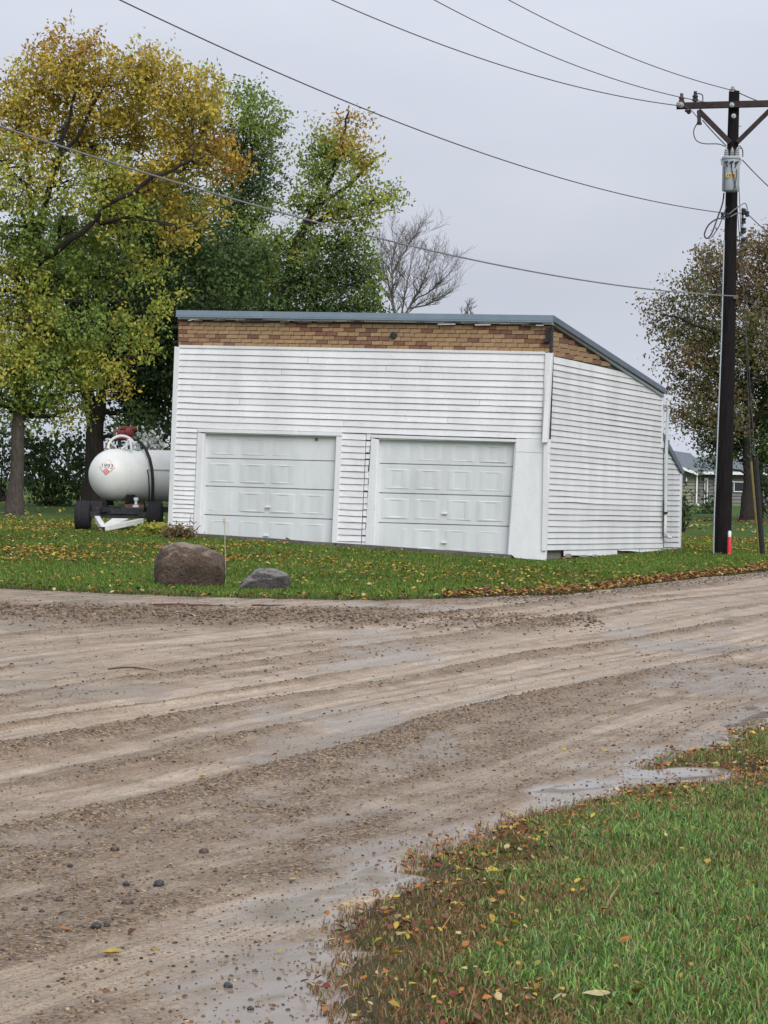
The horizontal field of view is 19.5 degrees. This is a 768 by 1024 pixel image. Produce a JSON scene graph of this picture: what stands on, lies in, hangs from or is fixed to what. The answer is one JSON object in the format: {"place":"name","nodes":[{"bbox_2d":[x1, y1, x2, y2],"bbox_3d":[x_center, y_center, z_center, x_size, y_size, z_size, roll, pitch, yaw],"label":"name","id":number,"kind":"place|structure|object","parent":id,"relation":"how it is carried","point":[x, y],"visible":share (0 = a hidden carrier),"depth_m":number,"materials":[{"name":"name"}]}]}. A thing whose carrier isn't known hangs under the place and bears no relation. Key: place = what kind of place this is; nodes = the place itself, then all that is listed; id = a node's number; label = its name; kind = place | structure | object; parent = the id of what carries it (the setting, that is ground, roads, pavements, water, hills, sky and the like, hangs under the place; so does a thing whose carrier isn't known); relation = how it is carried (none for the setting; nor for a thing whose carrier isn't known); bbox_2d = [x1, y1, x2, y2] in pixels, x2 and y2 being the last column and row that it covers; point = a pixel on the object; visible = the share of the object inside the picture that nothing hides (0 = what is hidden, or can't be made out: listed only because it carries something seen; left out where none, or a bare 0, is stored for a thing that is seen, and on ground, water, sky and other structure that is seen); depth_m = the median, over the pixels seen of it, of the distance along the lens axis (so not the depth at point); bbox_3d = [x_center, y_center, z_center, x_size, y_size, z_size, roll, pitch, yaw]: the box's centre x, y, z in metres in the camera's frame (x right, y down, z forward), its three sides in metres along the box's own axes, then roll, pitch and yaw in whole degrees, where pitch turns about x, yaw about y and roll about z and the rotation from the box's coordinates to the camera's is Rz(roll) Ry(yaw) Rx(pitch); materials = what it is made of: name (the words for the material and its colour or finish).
{"place":"outdoors","nodes":[
{"label":"outdoors","id":0,"kind":"place"},
{"bbox_2d":[0,600,610,635],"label":"coarse gravel","id":1,"kind":"structure","parent":0,"point":[591,619],"depth_m":25.00,"materials":[{"name":"gravel"}]},
{"bbox_2d":[0,572,767,1023],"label":"gravel road","id":2,"kind":"structure","parent":0,"point":[56,654],"depth_m":12.46,"materials":[{"name":"gravel"}]},
{"bbox_2d":[55,897,62,901],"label":"stone","id":3,"kind":"object","parent":2,"relation":"on","point":[59,899],"visible":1,"depth_m":7.88,"materials":[{"name":"brown stone"}]},
{"bbox_2d":[90,922,101,928],"bbox_3d":[-0.945,1.361,7.348,0.038,0.030,0.037,1,1,0],"label":"stone","id":4,"kind":"object","parent":2,"relation":"on","point":[96,925],"visible":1,"depth_m":7.34,"materials":[{"name":"grey stone"}]},
{"bbox_2d":[103,947,122,953],"bbox_3d":[-0.852,1.365,6.957,0.096,0.014,0.060,-6,-1,22],"label":"fallen leaf","id":5,"kind":"object","parent":2,"relation":"on","point":[113,950],"visible":1,"depth_m":6.96,"materials":[{"name":"yellow plant"}]},
{"bbox_2d":[110,846,119,850],"bbox_3d":[-1.089,1.365,9.067,0.034,0.024,0.032,2,1,35],"label":"stone","id":6,"kind":"object","parent":2,"relation":"on","point":[114,848],"visible":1,"depth_m":9.06,"materials":[{"name":"brown stone"}]},
{"bbox_2d":[121,899,132,904],"bbox_3d":[-0.897,1.364,7.825,0.041,0.027,0.034,1,1,0],"label":"stone","id":7,"kind":"object","parent":2,"relation":"on","point":[128,901],"visible":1,"depth_m":7.81,"materials":[{"name":"stone"}]},
{"bbox_2d":[108,667,156,670],"bbox_3d":[-1.979,1.236,17.677,0.398,0.034,0.041,1,1,-3],"label":"fallen stick","id":8,"kind":"object","parent":2,"relation":"on","point":[130,667],"visible":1,"depth_m":17.66,"materials":[{"name":"brown wood"}]},
{"bbox_2d":[153,879,163,886],"bbox_3d":[-0.831,1.373,8.270,0.041,0.035,0.044,1,1,0],"label":"stone","id":9,"kind":"object","parent":2,"relation":"on","point":[158,882],"visible":1,"depth_m":8.26,"materials":[{"name":"grey stone"}]},
{"bbox_2d":[153,603,225,605],"bbox_3d":[-2.308,1.103,26.572,0.882,0.038,0.056,1,1,-20],"label":"fallen stick","id":10,"kind":"object","parent":2,"relation":"on","point":[162,604],"visible":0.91,"depth_m":26.52,"materials":[{"name":"brown wood"}]},
{"bbox_2d":[199,848,208,853],"bbox_3d":[-0.729,1.374,9.067,0.037,0.030,0.036,1,1,-41],"label":"stone","id":11,"kind":"object","parent":2,"relation":"on","point":[203,850],"visible":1,"depth_m":9.05,"materials":[{"name":"stone"}]},
{"bbox_2d":[223,982,232,987],"bbox_3d":[-0.457,1.388,6.567,0.028,0.021,0.027,1,1,0],"label":"stone","id":12,"kind":"object","parent":2,"relation":"on","point":[227,985],"visible":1,"depth_m":6.56,"materials":[{"name":"grey stone"}]},
{"bbox_2d":[252,604,280,605],"bbox_3d":[-1.411,1.131,27.211,0.468,0.028,0.043,1,1,-34],"label":"fallen stick","id":13,"kind":"object","parent":2,"relation":"on","point":[265,605],"visible":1,"depth_m":27.17,"materials":[{"name":"brown wood"}]},
{"bbox_2d":[8,606,767,992],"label":"road leaves","id":14,"kind":"object","parent":2,"relation":"on","point":[130,930],"visible":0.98,"depth_m":11.26,"materials":[{"name":"brown plant"}]},
{"bbox_2d":[0,516,767,600],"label":"lawn grass","id":15,"kind":"structure","parent":0,"point":[395,582],"depth_m":36.85,"materials":[{"name":"green plant"}]},
{"bbox_2d":[0,479,767,1023],"bbox_3d":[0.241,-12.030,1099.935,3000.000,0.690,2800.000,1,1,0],"label":"lawn","id":16,"kind":"structure","parent":0,"point":[692,531],"depth_m":28.87,"materials":[{"name":"green plant"}]},
{"bbox_2d":[0,414,42,501],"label":"shrub","id":17,"kind":"object","parent":16,"relation":"on","point":[5,483],"visible":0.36,"depth_m":94.97,"materials":[{"name":"green plant"}]},
{"bbox_2d":[6,424,84,505],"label":"shrub","id":18,"kind":"object","parent":16,"relation":"on","point":[50,475],"visible":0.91,"depth_m":83.84,"materials":[{"name":"green plant"}]},
{"bbox_2d":[57,426,85,500],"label":"shrub","id":19,"kind":"object","parent":16,"relation":"on","point":[79,459],"visible":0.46,"depth_m":85.85,"materials":[{"name":"green plant"}]},
{"bbox_2d":[74,426,170,530],"bbox_3d":[-4.356,-0.666,47.363,5.553,2.233,1.852,0,1,-45],"label":"tank trailer","id":20,"kind":"object","parent":16,"relation":"on","point":[132,474],"visible":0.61,"depth_m":46.28,"materials":[{"name":"white metal"}]},
{"bbox_2d":[114,501,139,504],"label":"shrub","id":21,"kind":"object","parent":16,"relation":"on","point":[117,503],"visible":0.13,"depth_m":89.83,"materials":[{"name":"green plant"}]},
{"bbox_2d":[0,9,260,514],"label":"ash tree","id":22,"kind":"object","parent":16,"relation":"on","point":[20,372],"visible":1,"depth_m":69.37,"materials":[{"name":"green plant"}]},
{"bbox_2d":[104,406,171,503],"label":"shrub","id":23,"kind":"object","parent":16,"relation":"on","point":[165,434],"visible":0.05,"depth_m":97.87,"materials":[{"name":"green plant"}]},
{"bbox_2d":[0,155,281,505],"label":"broad tree","id":24,"kind":"object","parent":16,"relation":"on","point":[207,266],"visible":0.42,"depth_m":79.22,"materials":[{"name":"green plant"}]},
{"bbox_2d":[134,426,170,502],"bbox_3d":[-6.111,-1.002,60.062,1.368,2.672,1.125,1,1,0],"label":"shrub","id":25,"kind":"object","parent":16,"relation":"on","point":[147,441],"visible":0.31,"depth_m":59.88,"materials":[{"name":"green plant"}]},
{"bbox_2d":[131,520,179,534],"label":"green weeds","id":26,"kind":"object","parent":16,"relation":"on","point":[153,527],"visible":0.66,"depth_m":43.65,"materials":[{"name":"green plant"}]},
{"bbox_2d":[154,521,199,539],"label":"dead weeds","id":27,"kind":"object","parent":16,"relation":"on","point":[175,532],"visible":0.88,"depth_m":42.58,"materials":[{"name":"brown plant"}]},
{"bbox_2d":[154,542,225,585],"bbox_3d":[-2.705,0.803,31.212,1.019,0.770,0.898,1,1,0],"label":"boulder","id":28,"kind":"object","parent":16,"relation":"on","point":[179,563],"visible":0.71,"depth_m":30.86,"materials":[{"name":"brown stone"}]},
{"bbox_2d":[223,519,225,583],"bbox_3d":[-2.217,0.613,31.163,0.053,1.044,0.019,1,1,0],"label":"marker stake","id":29,"kind":"object","parent":16,"relation":"on","point":[225,547],"visible":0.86,"depth_m":31.16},
{"bbox_2d":[183,71,299,310],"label":"upright tree","id":30,"kind":"object","parent":16,"relation":"on","point":[254,186],"visible":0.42,"depth_m":91.43,"materials":[{"name":"green plant"}]},
{"bbox_2d":[237,568,290,590],"bbox_3d":[-1.648,0.972,30.643,0.742,0.419,0.580,1,1,0],"label":"boulder","id":31,"kind":"object","parent":16,"relation":"on","point":[270,578],"visible":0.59,"depth_m":30.40,"materials":[{"name":"grey stone"}]},
{"bbox_2d":[220,102,414,312],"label":"maple tree","id":32,"kind":"object","parent":16,"relation":"on","point":[303,284],"visible":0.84,"depth_m":87.35,"materials":[{"name":"green plant"}]},
{"bbox_2d":[192,533,514,558],"bbox_3d":[-0.760,0.728,42.283,6.852,0.507,0.689,1,1,23],"label":"concrete apron","id":33,"kind":"object","parent":16,"relation":"on","point":[434,551],"visible":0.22,"depth_m":41.91,"materials":[{"name":"grey concrete"}]},
{"bbox_2d":[0,557,767,598],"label":"edge leaves","id":34,"kind":"object","parent":16,"relation":"on","point":[677,575],"visible":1,"depth_m":32.80,"materials":[{"name":"brown plant"}]},
{"bbox_2d":[1,493,767,538],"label":"leaves","id":35,"kind":"object","parent":16,"relation":"on","point":[690,526],"visible":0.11,"depth_m":74.92,"materials":[{"name":"brown plant"}]},
{"bbox_2d":[365,202,475,312],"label":"bare tree","id":36,"kind":"object","parent":16,"relation":"on","point":[397,268],"visible":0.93,"depth_m":99.82,"materials":[{"name":"grey plant"}]},
{"bbox_2d":[168,310,684,559],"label":"garage","id":37,"kind":"structure","parent":16,"relation":"on","point":[541,437],"depth_m":42.62,"materials":[{"name":"white paint"}]},
{"bbox_2d":[203,433,335,541],"bbox_3d":[-2.271,-0.414,43.366,2.930,2.200,0.117,1,1,23],"label":"garage door","id":38,"kind":"structure","parent":37,"relation":"in","point":[263,486],"depth_m":43.32,"materials":[{"name":"paint"}]},
{"bbox_2d":[378,439,514,553],"bbox_3d":[1.112,-0.264,41.920,2.818,2.171,0.117,1,1,23],"label":"garage door","id":39,"kind":"structure","parent":37,"relation":"in","point":[438,495],"depth_m":41.88,"materials":[{"name":"paint"}]},
{"bbox_2d":[459,297,476,313],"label":"bare tree","id":40,"kind":"object","parent":16,"relation":"on","point":[468,304],"visible":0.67,"depth_m":119.58,"materials":[{"name":"grey plant"}]},
{"bbox_2d":[301,721,767,1023],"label":"verge litter","id":41,"kind":"object","parent":16,"relation":"on","point":[428,921],"visible":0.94,"depth_m":9.21,"materials":[{"name":"brown plant"}]},
{"bbox_2d":[304,719,767,1023],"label":"verge grass","id":42,"kind":"structure","parent":16,"relation":"on","point":[671,931],"depth_m":7.54,"materials":[{"name":"green plant"}]},
{"bbox_2d":[390,949,400,953],"bbox_3d":[0.038,1.347,6.850,0.044,0.006,0.028,2,-39,7],"label":"fallen leaf","id":43,"kind":"object","parent":42,"relation":"on","point":[395,951],"visible":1,"depth_m":6.85,"materials":[{"name":"yellow plant"}]},
{"bbox_2d":[438,967,446,971],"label":"fallen leaf","id":44,"kind":"object","parent":42,"relation":"on","point":[443,969],"visible":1,"depth_m":6.65,"materials":[{"name":"brown plant"}]},
{"bbox_2d":[462,941,468,945],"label":"fallen leaf","id":45,"kind":"object","parent":42,"relation":"on","point":[465,943],"visible":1,"depth_m":7.04,"materials":[{"name":"orange plant"}]},
{"bbox_2d":[489,914,494,921],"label":"fallen leaf","id":46,"kind":"object","parent":42,"relation":"on","point":[492,917],"visible":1,"depth_m":7.42,"materials":[{"name":"yellow plant"}]},
{"bbox_2d":[495,992,501,999],"bbox_3d":[0.322,1.358,6.302,0.022,0.004,0.045,-23,36,-6],"label":"fallen leaf","id":47,"kind":"object","parent":42,"relation":"on","point":[498,995],"visible":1,"depth_m":6.30,"materials":[{"name":"beige plant"}]},
{"bbox_2d":[619,936,629,941],"bbox_3d":[0.758,1.354,7.088,0.062,0.004,0.030,-23,36,-32],"label":"fallen leaf","id":48,"kind":"object","parent":42,"relation":"on","point":[622,938],"visible":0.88,"depth_m":7.09,"materials":[{"name":"orange plant"}]},
{"bbox_2d":[566,961,574,968],"bbox_3d":[0.555,1.357,6.705,0.046,0.028,0.005,0,-36,-35],"label":"fallen leaf","id":49,"kind":"object","parent":16,"relation":"on","point":[569,964],"visible":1,"depth_m":6.71,"materials":[{"name":"brown plant"}]},
{"bbox_2d":[583,990,610,995],"bbox_3d":[0.610,1.358,6.322,0.094,0.006,0.063,1,1,21],"label":"fallen leaf","id":50,"kind":"object","parent":16,"relation":"on","point":[596,992],"visible":1,"depth_m":6.33,"materials":[{"name":"beige plant"}]},
{"bbox_2d":[426,740,767,1023],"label":"dry stalks","id":51,"kind":"object","parent":16,"relation":"on","point":[618,916],"visible":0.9,"depth_m":7.21,"materials":[{"name":"brown plant"}]},
{"bbox_2d":[632,984,644,991],"bbox_3d":[0.724,1.352,6.357,0.048,0.011,0.077,-18,-23,-14],"label":"fallen leaf","id":52,"kind":"object","parent":16,"relation":"on","point":[637,989],"visible":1,"depth_m":6.35,"materials":[{"name":"plant"}]},
{"bbox_2d":[681,483,699,531],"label":"shrub","id":53,"kind":"object","parent":16,"relation":"on","point":[684,515],"visible":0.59,"depth_m":69.97,"materials":[{"name":"green plant"}]},
{"bbox_2d":[625,217,767,519],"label":"broad tree","id":54,"kind":"object","parent":16,"relation":"on","point":[696,351],"visible":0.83,"depth_m":99.67,"materials":[{"name":"brown plant"}]},
{"bbox_2d":[694,484,732,513],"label":"shrub","id":55,"kind":"object","parent":16,"relation":"on","point":[707,508],"visible":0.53,"depth_m":119.86,"materials":[{"name":"green plant"}]},
{"bbox_2d":[674,451,767,505],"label":"house","id":56,"kind":"structure","parent":16,"relation":"on","point":[694,482],"depth_m":167.92,"materials":[{"name":"grey"}]},
{"bbox_2d":[704,478,707,504],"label":"door","id":57,"kind":"structure","parent":56,"relation":"in","point":[706,479],"depth_m":167.88,"materials":[{"name":"white plastic"}]},
{"bbox_2d":[733,481,742,491],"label":"window","id":58,"kind":"structure","parent":56,"relation":"in","point":[738,485],"depth_m":167.88,"materials":[{"name":"white plastic"}]},
{"bbox_2d":[676,86,767,554],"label":"utility pole","id":59,"kind":"object","parent":16,"relation":"on","point":[724,470],"visible":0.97,"depth_m":46.82,"materials":[{"name":"brown wood"}]},
{"bbox_2d":[0,125,734,296],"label":"power line","id":60,"kind":"object","parent":59,"relation":"attached to","point":[61,146],"visible":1,"depth_m":31.06,"materials":[{"name":"black rubber"}]},
{"bbox_2d":[119,0,721,212],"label":"power line","id":61,"kind":"object","parent":59,"relation":"attached to","point":[387,117],"visible":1,"depth_m":31.97,"materials":[{"name":"metal"}]},
{"bbox_2d":[332,0,676,105],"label":"power line","id":62,"kind":"object","parent":59,"relation":"attached to","point":[494,62],"visible":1,"depth_m":39.45,"materials":[{"name":"metal"}]},
{"bbox_2d":[434,0,713,103],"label":"power line","id":63,"kind":"object","parent":59,"relation":"attached to","point":[568,62],"visible":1,"depth_m":41.00,"materials":[{"name":"metal"}]},
{"bbox_2d":[509,0,730,89],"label":"power line","id":64,"kind":"object","parent":59,"relation":"attached to","point":[614,50],"visible":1,"depth_m":41.54,"materials":[{"name":"metal"}]},
{"bbox_2d":[720,147,741,191],"bbox_3d":[7.204,-7.120,46.488,0.442,0.948,0.414,1,1,0],"label":"pole transformer","id":65,"kind":"object","parent":59,"relation":"attached to","point":[731,164],"visible":1,"depth_m":46.35,"materials":[{"name":"grey metal"}]},
{"bbox_2d":[739,190,759,554],"bbox_3d":[7.661,-3.592,47.296,1.031,9.228,0.114,1,1,-36],"label":"guy wire","id":66,"kind":"object","parent":59,"relation":"attached to","point":[754,500],"visible":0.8,"depth_m":47.48,"materials":[{"name":"grey metal"}]},
{"bbox_2d":[737,204,764,554],"bbox_3d":[7.717,-2.753,47.322,1.075,7.561,0.162,1,1,-34],"label":"guy wire","id":67,"kind":"object","parent":59,"relation":"attached to","point":[758,503],"visible":0.8,"depth_m":47.48,"materials":[{"name":"grey metal"}]},
{"bbox_2d":[738,296,767,310],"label":"power line","id":68,"kind":"object","parent":59,"relation":"attached to","point":[752,303],"visible":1,"depth_m":48.38,"materials":[{"name":"metal"}]},
{"bbox_2d":[742,160,767,185],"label":"power line","id":69,"kind":"object","parent":59,"relation":"attached to","point":[755,173],"visible":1,"depth_m":46.36,"materials":[{"name":"metal"}]},
{"bbox_2d":[683,518,767,522],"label":"ditch leaves","id":70,"kind":"object","parent":16,"relation":"on","point":[737,520],"visible":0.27,"depth_m":91.42,"materials":[{"name":"brown plant"}]},
{"bbox_2d":[727,531,731,554],"bbox_3d":[7.187,0.702,46.610,0.084,0.621,0.084,1,1,0],"label":"marker post","id":71,"kind":"object","parent":16,"relation":"on","point":[729,541],"visible":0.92,"depth_m":46.58,"materials":[{"name":"red plastic"}]},
{"bbox_2d":[743,353,767,517],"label":"slim tree","id":72,"kind":"object","parent":16,"relation":"on","point":[760,474],"visible":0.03,"depth_m":107.87,"materials":[{"name":"green plant"}]},
{"bbox_2d":[760,461,767,517],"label":"shrub","id":73,"kind":"object","parent":16,"relation":"on","point":[764,486],"visible":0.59,"depth_m":105.01,"materials":[{"name":"green plant"}]},
{"bbox_2d":[0,0,767,479],"label":"sky","id":74,"kind":"structure","parent":0,"point":[516,216],"materials":[{"name":"grey"}]},
{"bbox_2d":[494,572,767,607],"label":"shoulder gravel","id":75,"kind":"structure","parent":0,"point":[665,584],"depth_m":33.45,"materials":[{"name":"grey gravel"}]}
]}

